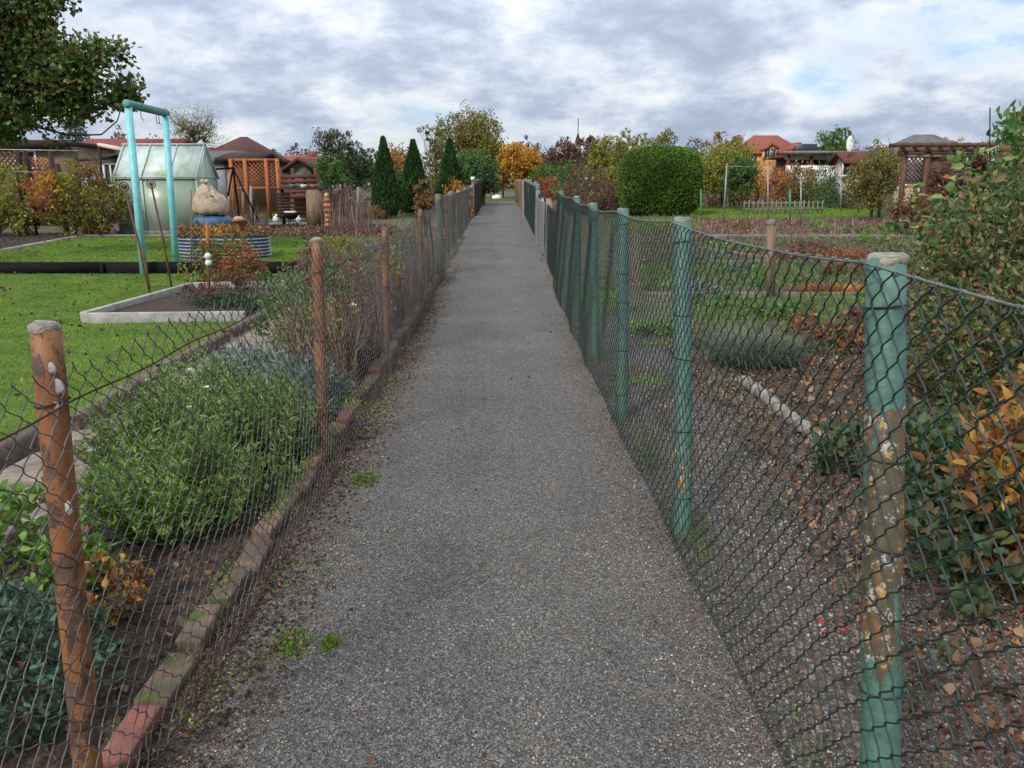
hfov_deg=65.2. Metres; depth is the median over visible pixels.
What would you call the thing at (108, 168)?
window
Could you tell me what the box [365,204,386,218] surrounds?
clipped shrub
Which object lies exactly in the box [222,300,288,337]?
kerb stone
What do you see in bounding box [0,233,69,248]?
flower bed
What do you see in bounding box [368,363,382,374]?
edging brick
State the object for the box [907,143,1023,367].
bush
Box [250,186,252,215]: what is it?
garden post
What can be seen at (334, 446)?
grass
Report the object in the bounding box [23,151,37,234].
black post
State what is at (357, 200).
garden post
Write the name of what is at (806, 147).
glass dormer
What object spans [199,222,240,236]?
bed plant
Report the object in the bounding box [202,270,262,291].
bed plant
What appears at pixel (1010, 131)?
leafy shrub
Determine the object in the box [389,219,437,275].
perennial
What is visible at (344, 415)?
edging brick
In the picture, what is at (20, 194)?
black post
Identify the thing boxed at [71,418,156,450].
flagstone
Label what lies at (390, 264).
perennial
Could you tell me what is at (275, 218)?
stone ornament
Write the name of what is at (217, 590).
edging brick
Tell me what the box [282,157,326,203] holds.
garden house
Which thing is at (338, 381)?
silver plant
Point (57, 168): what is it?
black post
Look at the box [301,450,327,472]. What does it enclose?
edging brick
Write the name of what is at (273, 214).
grass
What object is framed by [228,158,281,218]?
trellis screen
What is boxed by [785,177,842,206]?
garden shrub
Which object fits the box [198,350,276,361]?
flagstone
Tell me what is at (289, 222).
pond edging
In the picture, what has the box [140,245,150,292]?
garden stake
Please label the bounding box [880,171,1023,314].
leafy shrub
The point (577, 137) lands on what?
church spire
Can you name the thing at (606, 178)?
garden shrub
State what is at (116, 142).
summer house
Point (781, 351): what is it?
lavender
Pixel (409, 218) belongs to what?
ground
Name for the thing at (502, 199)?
grass
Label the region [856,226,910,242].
bed plant
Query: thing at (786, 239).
fallen leaves
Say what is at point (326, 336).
silver plant
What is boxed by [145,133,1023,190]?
distant wood
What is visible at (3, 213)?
autumn shrub
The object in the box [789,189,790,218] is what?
garden pole
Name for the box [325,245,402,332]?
perennial
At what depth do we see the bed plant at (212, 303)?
9.24 m
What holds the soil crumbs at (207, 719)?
on the soil margin at (450, 257)
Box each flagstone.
[0,451,101,487]
[0,487,87,524]
[2,526,21,542]
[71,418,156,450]
[112,401,149,417]
[139,379,210,397]
[170,362,251,378]
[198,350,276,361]
[218,337,278,349]
[238,326,284,336]
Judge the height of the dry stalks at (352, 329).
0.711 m
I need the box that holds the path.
[148,201,795,767]
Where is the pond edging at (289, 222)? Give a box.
[254,222,334,223]
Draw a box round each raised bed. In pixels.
[80,280,284,323]
[178,233,271,259]
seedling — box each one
[764,500,801,521]
[837,579,858,600]
[902,676,932,716]
[925,636,975,670]
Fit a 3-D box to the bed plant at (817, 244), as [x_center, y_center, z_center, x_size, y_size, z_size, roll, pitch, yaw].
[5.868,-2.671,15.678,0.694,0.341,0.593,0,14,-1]
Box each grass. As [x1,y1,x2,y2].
[0,272,224,388]
[70,280,841,767]
[240,211,344,221]
[485,197,514,200]
[572,277,673,386]
[691,289,864,319]
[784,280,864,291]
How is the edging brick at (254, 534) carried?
on the soil margin at (450, 257)
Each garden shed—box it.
[0,140,116,217]
[209,151,246,198]
[826,152,873,204]
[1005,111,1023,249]
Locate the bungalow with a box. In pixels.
[869,134,972,212]
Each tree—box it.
[0,0,149,149]
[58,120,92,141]
[111,124,126,138]
[157,99,234,150]
[286,142,306,154]
[311,127,341,189]
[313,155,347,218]
[319,153,374,192]
[323,128,354,198]
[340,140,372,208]
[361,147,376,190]
[375,142,407,172]
[388,162,423,214]
[390,148,404,199]
[416,121,446,183]
[428,99,508,177]
[455,148,499,190]
[467,158,501,204]
[493,147,510,196]
[494,173,508,193]
[496,141,544,184]
[511,134,543,185]
[541,136,587,184]
[568,134,602,195]
[582,133,617,201]
[609,127,649,172]
[640,127,678,146]
[685,137,715,159]
[698,136,758,207]
[710,131,749,178]
[718,154,760,210]
[815,124,859,150]
[852,138,889,151]
[869,144,902,217]
[924,157,958,230]
[980,129,1023,173]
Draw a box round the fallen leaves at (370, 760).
[248,222,710,764]
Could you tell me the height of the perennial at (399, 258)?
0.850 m
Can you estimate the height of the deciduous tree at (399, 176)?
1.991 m
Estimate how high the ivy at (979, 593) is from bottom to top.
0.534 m
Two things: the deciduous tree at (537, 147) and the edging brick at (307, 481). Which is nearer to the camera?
the edging brick at (307, 481)
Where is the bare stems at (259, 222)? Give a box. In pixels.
[227,201,270,230]
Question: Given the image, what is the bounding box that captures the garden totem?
[323,193,330,224]
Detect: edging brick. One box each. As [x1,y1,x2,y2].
[102,705,161,767]
[134,652,199,707]
[175,604,221,651]
[207,568,251,607]
[234,539,272,570]
[252,510,285,539]
[272,489,301,514]
[289,470,316,491]
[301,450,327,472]
[316,438,333,453]
[328,422,346,439]
[337,409,353,425]
[344,401,358,411]
[349,388,366,402]
[358,380,372,392]
[365,373,379,382]
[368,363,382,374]
[380,351,392,359]
[391,334,402,341]
[400,319,412,327]
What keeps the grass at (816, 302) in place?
on the grass patch
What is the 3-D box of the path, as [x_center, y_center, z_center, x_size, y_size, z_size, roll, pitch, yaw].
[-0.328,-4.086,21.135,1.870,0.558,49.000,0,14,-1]
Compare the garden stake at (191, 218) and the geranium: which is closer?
the geranium
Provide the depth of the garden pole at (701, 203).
26.63 m
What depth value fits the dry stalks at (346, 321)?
6.28 m
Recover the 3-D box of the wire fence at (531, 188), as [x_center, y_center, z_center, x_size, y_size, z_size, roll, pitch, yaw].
[0.519,-5.025,22.665,0.143,1.610,8.705,0,14,-1]
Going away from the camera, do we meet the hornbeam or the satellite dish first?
the hornbeam
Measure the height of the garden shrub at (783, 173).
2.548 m
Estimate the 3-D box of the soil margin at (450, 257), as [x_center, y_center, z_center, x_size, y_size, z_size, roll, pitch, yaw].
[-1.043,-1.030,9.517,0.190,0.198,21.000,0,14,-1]
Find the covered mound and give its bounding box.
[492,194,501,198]
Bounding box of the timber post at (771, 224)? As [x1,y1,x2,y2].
[766,219,775,298]
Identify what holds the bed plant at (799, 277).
on the vegetable bed at (781, 289)
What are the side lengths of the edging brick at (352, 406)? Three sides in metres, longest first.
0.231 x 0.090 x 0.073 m
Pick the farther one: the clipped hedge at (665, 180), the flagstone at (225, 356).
the clipped hedge at (665, 180)
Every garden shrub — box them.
[322,182,370,216]
[322,188,351,214]
[426,171,438,204]
[527,161,563,196]
[531,175,564,202]
[547,157,592,211]
[558,162,608,213]
[581,165,618,211]
[600,177,630,212]
[702,188,737,205]
[718,177,764,205]
[740,156,791,205]
[765,166,799,204]
[776,159,820,205]
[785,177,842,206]
[796,163,832,199]
[807,172,869,208]
[813,151,834,201]
[833,187,862,203]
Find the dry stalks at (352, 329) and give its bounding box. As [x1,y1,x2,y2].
[266,238,437,404]
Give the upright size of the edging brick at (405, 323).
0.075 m
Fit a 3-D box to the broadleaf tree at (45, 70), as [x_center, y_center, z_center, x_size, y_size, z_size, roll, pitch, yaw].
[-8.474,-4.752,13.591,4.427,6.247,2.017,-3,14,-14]
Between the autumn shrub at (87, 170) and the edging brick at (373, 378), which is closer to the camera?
the edging brick at (373, 378)
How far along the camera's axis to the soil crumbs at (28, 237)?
18.59 m
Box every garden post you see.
[227,172,230,215]
[242,192,244,216]
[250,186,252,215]
[357,187,358,219]
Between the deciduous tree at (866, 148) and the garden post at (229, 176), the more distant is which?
the deciduous tree at (866, 148)
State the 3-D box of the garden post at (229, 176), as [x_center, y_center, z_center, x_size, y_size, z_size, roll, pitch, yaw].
[-8.498,-5.530,24.033,0.218,1.628,0.090,0,14,-1]
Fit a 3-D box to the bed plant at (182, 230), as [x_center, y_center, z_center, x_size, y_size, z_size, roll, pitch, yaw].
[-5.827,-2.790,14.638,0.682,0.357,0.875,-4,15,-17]
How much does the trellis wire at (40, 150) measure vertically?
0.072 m
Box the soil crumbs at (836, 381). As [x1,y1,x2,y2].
[693,330,1020,590]
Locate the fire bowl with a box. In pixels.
[284,213,298,226]
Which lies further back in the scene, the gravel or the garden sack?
the garden sack
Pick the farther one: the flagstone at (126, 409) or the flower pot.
the flower pot
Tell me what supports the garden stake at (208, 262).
in the raised bed at (162, 306)
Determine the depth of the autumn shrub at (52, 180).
19.00 m
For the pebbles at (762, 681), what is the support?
on the path
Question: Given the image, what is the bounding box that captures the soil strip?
[0,272,436,767]
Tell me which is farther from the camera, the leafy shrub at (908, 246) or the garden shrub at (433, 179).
the garden shrub at (433, 179)
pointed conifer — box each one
[371,135,399,217]
[399,138,431,214]
[433,138,463,210]
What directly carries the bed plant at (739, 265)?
on the vegetable bed at (781, 289)
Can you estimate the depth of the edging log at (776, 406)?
4.96 m
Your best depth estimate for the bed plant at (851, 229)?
20.76 m
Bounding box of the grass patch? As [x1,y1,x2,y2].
[694,295,864,318]
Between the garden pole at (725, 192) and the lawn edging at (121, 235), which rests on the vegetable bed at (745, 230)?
the garden pole at (725, 192)
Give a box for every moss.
[160,263,457,736]
[204,274,439,588]
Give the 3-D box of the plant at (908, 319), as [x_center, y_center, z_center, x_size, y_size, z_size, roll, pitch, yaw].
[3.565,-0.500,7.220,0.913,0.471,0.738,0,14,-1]
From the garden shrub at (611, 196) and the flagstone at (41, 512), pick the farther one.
the garden shrub at (611, 196)
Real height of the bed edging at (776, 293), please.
0.058 m
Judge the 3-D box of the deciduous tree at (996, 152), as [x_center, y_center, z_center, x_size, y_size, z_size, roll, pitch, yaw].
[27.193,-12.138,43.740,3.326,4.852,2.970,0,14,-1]
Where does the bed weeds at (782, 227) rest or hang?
on the vegetable bed at (745, 230)
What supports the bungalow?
on the ground at (409, 218)
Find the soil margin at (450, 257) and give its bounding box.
[136,236,464,767]
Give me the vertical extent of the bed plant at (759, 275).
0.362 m
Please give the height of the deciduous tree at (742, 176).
2.384 m
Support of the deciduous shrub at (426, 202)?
on the ground at (409, 218)
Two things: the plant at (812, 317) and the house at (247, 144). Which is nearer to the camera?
the plant at (812, 317)
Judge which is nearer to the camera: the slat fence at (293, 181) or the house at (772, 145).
the slat fence at (293, 181)
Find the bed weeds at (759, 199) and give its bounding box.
[702,193,863,207]
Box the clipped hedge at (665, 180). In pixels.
[615,144,705,215]
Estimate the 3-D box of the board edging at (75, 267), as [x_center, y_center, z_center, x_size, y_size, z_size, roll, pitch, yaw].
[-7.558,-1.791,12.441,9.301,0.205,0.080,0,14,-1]
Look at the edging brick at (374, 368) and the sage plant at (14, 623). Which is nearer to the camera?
the sage plant at (14, 623)
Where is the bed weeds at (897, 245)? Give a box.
[640,235,923,291]
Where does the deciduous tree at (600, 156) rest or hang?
on the ground at (409, 218)
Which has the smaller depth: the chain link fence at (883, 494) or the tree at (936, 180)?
the chain link fence at (883, 494)
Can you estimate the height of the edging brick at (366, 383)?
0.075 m
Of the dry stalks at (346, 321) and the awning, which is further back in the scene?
the awning
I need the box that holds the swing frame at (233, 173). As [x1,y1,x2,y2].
[216,167,257,220]
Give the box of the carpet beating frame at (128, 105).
[122,99,178,274]
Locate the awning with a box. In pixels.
[97,143,120,198]
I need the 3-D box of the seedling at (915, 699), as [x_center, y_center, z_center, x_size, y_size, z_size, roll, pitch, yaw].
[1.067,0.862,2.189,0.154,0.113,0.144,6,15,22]
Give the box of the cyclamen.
[817,588,857,634]
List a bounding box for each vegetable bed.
[629,264,937,291]
[640,238,923,261]
[694,219,939,234]
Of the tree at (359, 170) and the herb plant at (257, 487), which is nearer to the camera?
the herb plant at (257, 487)
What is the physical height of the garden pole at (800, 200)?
1.431 m
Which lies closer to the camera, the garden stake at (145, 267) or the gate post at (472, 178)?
the garden stake at (145, 267)
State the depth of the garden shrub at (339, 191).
27.64 m
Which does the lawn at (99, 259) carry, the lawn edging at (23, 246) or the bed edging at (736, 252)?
the lawn edging at (23, 246)
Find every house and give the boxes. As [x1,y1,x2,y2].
[81,139,193,153]
[207,137,290,184]
[281,151,329,185]
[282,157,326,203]
[740,135,801,191]
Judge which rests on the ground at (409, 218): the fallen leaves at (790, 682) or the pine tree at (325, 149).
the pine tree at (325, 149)
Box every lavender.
[667,325,741,351]
[692,321,833,372]
[765,335,826,353]
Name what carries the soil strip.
on the ground at (409, 218)
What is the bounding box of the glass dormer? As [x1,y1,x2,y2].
[794,144,816,150]
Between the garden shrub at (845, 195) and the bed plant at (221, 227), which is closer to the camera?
the bed plant at (221, 227)
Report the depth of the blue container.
18.68 m
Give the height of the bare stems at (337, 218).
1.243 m
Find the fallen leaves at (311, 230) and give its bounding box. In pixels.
[262,223,395,236]
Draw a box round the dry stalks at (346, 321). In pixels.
[263,234,437,389]
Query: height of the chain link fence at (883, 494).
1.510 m
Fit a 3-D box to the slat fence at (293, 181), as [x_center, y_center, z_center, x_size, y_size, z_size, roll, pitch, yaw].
[-6.712,-5.970,25.258,1.186,1.642,0.115,0,14,-1]
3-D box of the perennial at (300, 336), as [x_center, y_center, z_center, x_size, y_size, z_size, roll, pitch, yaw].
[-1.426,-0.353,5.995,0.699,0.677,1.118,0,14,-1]
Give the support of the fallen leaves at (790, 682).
on the path
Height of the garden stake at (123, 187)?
1.532 m
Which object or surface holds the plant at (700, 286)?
on the grass patch
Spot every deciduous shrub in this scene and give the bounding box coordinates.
[412,179,434,236]
[883,188,931,232]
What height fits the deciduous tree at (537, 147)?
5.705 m
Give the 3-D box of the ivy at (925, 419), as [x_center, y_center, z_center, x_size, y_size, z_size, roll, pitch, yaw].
[1.931,0.337,3.795,0.930,0.553,1.099,-5,15,-18]
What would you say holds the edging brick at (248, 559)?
on the soil margin at (450, 257)
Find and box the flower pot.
[232,216,246,231]
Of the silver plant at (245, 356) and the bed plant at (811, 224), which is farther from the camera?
the bed plant at (811, 224)
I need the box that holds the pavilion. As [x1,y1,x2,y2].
[214,152,284,214]
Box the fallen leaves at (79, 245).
[0,234,389,261]
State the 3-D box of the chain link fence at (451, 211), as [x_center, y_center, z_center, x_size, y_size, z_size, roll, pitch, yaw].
[-1.221,-4.077,19.501,0.121,1.522,15.252,0,14,-1]
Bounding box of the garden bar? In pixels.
[273,188,326,226]
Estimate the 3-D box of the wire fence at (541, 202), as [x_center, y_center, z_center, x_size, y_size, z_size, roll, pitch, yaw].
[0.605,-3.164,15.967,0.142,1.339,4.003,0,14,-1]
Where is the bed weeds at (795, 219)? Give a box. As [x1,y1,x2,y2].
[691,216,898,234]
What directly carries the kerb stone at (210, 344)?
on the ground at (409, 218)
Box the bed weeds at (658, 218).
[602,213,700,234]
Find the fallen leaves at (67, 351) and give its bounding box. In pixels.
[0,272,301,396]
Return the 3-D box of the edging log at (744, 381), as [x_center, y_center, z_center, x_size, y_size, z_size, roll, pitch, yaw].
[1.669,-0.011,5.708,0.087,0.101,0.182,0,14,-1]
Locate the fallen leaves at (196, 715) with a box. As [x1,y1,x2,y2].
[162,262,460,767]
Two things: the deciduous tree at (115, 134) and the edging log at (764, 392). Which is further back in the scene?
the deciduous tree at (115, 134)
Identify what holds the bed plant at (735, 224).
on the vegetable bed at (745, 230)
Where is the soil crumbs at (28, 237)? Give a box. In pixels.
[0,232,73,258]
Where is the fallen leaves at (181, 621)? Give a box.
[0,331,395,766]
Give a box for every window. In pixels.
[13,150,37,168]
[102,163,115,186]
[764,148,770,156]
[769,148,775,156]
[841,162,856,175]
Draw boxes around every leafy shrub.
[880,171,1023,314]
[889,115,1023,410]
[907,99,1023,315]
[907,246,1023,413]
[917,407,1023,543]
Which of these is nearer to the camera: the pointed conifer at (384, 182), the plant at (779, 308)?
the plant at (779, 308)
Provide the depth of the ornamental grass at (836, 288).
10.52 m
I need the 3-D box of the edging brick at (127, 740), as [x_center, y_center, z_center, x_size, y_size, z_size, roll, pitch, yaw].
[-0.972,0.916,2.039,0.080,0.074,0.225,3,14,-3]
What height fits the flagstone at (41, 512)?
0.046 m
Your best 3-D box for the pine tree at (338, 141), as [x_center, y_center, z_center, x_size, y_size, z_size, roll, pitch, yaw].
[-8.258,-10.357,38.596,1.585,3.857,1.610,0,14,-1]
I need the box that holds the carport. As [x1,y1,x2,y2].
[763,151,867,201]
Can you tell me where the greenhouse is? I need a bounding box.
[112,143,219,233]
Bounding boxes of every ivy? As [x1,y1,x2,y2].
[804,396,976,524]
[904,465,1023,632]
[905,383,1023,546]
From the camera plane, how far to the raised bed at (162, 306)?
8.90 m
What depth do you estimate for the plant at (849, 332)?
6.90 m
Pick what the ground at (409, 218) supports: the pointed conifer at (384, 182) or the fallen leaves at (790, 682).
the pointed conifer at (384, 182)
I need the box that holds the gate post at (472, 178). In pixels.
[471,177,474,216]
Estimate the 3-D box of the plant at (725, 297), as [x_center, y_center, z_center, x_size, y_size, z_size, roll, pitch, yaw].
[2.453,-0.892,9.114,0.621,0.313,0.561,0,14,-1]
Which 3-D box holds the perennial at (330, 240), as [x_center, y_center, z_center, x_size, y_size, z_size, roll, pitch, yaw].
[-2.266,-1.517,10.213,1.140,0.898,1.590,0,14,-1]
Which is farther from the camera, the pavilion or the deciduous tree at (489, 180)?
the deciduous tree at (489, 180)
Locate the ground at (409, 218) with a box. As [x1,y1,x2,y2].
[1,186,1023,641]
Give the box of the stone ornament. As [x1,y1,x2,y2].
[273,214,278,221]
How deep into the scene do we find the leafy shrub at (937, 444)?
3.46 m
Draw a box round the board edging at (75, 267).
[0,261,310,273]
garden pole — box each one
[700,189,701,218]
[722,163,727,223]
[767,162,768,218]
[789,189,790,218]
[800,179,801,221]
[840,177,841,211]
[989,107,990,176]
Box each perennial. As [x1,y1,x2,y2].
[73,373,260,491]
[75,408,260,548]
[132,346,268,417]
[190,363,330,471]
[249,257,358,346]
[265,238,349,310]
[273,293,369,384]
[285,230,373,281]
[296,233,377,264]
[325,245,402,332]
[327,246,408,320]
[345,234,416,280]
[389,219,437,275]
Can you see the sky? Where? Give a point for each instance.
(275, 71)
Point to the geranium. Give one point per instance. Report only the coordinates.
(118, 572)
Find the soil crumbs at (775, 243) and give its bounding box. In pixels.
[640,218,923,291]
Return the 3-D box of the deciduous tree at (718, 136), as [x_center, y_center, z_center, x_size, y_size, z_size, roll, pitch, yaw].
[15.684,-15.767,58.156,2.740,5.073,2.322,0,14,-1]
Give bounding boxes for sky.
[6,0,1023,186]
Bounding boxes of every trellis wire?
[0,149,80,151]
[0,171,72,172]
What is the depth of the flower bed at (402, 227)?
20.76 m
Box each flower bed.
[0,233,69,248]
[77,224,417,236]
[693,329,1021,591]
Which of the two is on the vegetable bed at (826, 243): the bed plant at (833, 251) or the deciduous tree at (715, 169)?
the bed plant at (833, 251)
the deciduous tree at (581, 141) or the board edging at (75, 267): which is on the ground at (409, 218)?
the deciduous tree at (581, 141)
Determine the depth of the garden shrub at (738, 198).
36.25 m
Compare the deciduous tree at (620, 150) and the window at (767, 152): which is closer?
the deciduous tree at (620, 150)
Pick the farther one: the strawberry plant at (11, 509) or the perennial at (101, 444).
the perennial at (101, 444)
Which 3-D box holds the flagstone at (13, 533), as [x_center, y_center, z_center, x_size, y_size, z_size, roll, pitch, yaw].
[-2.282,0.666,3.109,0.490,0.054,0.489,0,14,-1]
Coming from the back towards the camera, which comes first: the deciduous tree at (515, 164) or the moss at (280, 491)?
the deciduous tree at (515, 164)
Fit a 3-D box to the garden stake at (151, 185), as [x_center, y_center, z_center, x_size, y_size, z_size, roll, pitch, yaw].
[-4.606,-1.881,10.484,0.214,1.556,0.038,0,14,-1]
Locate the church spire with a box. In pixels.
[575,118,580,188]
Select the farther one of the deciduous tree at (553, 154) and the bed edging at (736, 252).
the deciduous tree at (553, 154)
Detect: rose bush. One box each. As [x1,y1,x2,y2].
[173,231,263,282]
[217,243,272,287]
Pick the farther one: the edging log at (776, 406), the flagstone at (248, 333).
the flagstone at (248, 333)
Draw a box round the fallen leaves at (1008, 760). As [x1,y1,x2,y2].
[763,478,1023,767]
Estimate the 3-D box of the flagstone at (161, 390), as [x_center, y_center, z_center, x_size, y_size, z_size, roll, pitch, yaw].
[-2.345,0.039,5.640,0.465,0.055,0.433,0,14,-1]
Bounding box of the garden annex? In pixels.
[71,153,118,221]
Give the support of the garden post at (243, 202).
on the lawn
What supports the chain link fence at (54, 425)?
on the soil margin at (450, 257)
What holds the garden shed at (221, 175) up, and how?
on the ground at (409, 218)
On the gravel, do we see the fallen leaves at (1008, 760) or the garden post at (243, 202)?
the fallen leaves at (1008, 760)
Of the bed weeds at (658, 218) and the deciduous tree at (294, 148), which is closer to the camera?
the bed weeds at (658, 218)
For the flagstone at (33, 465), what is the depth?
3.94 m
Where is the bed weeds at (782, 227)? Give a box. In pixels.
[701,215,901,234]
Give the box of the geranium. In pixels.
[84,550,154,624]
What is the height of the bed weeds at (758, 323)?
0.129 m
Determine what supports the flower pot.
on the flower bed at (402, 227)
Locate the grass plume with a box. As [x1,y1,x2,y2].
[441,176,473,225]
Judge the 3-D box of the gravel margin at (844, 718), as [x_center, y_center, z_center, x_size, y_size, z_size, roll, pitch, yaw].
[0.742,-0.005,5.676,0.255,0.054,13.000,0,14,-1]
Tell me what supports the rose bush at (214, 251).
on the lawn at (8, 418)
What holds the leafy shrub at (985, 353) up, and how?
on the flower bed at (800, 389)
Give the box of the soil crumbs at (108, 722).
[0,348,382,767]
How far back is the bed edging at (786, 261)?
13.97 m
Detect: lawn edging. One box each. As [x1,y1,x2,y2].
[0,236,76,251]
[74,234,170,235]
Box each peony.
[910,378,1023,604]
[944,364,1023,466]
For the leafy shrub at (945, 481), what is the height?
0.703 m
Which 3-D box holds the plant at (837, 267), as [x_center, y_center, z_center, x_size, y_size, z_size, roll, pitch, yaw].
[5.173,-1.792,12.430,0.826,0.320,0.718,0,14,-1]
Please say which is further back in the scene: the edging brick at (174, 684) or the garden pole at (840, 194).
the garden pole at (840, 194)
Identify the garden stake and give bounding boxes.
[119,182,147,288]
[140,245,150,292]
[146,179,172,286]
[190,190,191,258]
[204,253,211,295]
[205,223,209,281]
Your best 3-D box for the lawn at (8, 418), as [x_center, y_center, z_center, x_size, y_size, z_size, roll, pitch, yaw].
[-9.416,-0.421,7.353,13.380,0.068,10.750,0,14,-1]
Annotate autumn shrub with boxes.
[0,162,44,235]
[0,174,16,234]
[12,168,62,212]
[28,167,67,212]
[40,158,96,236]
[62,156,125,235]
[70,176,133,233]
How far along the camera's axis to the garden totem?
22.32 m
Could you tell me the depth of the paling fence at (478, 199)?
30.14 m
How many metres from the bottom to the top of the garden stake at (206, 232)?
0.982 m
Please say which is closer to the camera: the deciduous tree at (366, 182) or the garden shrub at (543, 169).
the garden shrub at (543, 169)
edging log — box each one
[737,375,752,389]
[745,381,761,395]
[753,388,771,399]
[762,395,779,408]
[771,402,789,416]
[781,410,800,426]
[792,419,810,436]
[805,429,825,440]
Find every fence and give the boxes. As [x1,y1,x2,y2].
[0,150,62,225]
[0,199,444,767]
[279,168,317,220]
[435,185,472,274]
[471,179,483,215]
[515,179,522,210]
[521,179,524,216]
[524,179,539,235]
[535,190,551,260]
[546,201,565,281]
[553,190,1023,767]
[743,200,824,213]
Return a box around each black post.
[15,168,27,231]
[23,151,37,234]
[54,164,69,233]
[74,152,86,233]
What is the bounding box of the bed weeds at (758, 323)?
[691,293,864,359]
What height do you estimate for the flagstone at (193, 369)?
0.048 m
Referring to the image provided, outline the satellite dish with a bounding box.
[846,133,854,157]
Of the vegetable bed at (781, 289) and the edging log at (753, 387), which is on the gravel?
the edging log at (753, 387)
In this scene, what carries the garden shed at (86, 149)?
on the ground at (409, 218)
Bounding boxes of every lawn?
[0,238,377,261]
[0,274,307,438]
[694,206,883,218]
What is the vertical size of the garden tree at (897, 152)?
2.636 m
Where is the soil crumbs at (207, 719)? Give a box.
[132,299,454,767]
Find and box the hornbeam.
[841,139,906,219]
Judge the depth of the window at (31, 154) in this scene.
26.69 m
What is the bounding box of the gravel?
[565,278,1023,767]
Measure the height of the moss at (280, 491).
0.084 m
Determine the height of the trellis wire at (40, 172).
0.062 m
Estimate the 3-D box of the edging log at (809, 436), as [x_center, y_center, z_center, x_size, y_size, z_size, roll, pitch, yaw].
[1.702,0.300,4.450,0.091,0.101,0.183,0,14,-1]
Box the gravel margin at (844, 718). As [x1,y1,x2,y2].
[551,278,859,767]
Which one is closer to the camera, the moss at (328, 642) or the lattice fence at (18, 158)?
the moss at (328, 642)
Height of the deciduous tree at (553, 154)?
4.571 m
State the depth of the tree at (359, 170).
28.76 m
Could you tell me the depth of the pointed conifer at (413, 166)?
28.51 m
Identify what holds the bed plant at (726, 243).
on the vegetable bed at (826, 243)
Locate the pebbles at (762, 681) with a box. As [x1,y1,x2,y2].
[525,313,858,767]
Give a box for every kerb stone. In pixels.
[0,427,39,470]
[70,366,166,430]
[156,332,229,374]
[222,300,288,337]
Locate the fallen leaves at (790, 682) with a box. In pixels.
[532,238,851,766]
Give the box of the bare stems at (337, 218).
[318,186,376,233]
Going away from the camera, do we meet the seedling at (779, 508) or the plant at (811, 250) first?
the seedling at (779, 508)
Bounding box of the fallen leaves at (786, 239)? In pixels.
[629,217,924,291]
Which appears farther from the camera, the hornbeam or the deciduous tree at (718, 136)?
the deciduous tree at (718, 136)
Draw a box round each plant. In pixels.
[0,476,131,608]
[0,577,131,756]
[175,281,231,301]
[177,222,210,237]
[178,289,271,308]
[193,338,303,392]
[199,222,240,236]
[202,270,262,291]
[203,288,267,310]
[228,224,270,235]
[242,453,302,510]
[245,347,357,420]
[276,313,371,366]
[628,317,673,336]
[670,247,729,264]
[691,278,728,298]
[699,292,749,313]
[706,237,754,251]
[725,257,765,271]
[726,220,751,229]
[746,265,765,286]
[749,298,809,320]
[776,244,827,262]
[782,312,838,335]
[788,266,806,284]
[796,239,829,252]
[798,320,864,354]
[805,219,835,231]
[822,259,864,275]
[826,247,866,258]
[836,303,864,325]
[841,224,871,232]
[854,309,941,346]
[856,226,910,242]
[876,219,901,232]
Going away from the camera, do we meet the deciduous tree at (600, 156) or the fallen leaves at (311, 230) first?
the fallen leaves at (311, 230)
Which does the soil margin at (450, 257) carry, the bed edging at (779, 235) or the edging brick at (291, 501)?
the edging brick at (291, 501)
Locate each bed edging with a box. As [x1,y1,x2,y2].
[640,292,863,294]
[691,234,912,236]
[700,247,795,259]
[701,260,925,262]
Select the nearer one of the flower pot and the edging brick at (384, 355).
the edging brick at (384, 355)
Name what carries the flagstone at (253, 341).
on the ground at (409, 218)
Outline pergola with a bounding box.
[888,142,996,232]
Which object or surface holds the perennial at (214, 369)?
on the soil strip
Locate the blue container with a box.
[192,214,232,233]
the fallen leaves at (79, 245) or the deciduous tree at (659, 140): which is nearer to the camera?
the fallen leaves at (79, 245)
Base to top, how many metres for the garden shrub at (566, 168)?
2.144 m
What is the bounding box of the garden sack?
[192,178,228,215]
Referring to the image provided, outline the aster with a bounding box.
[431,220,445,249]

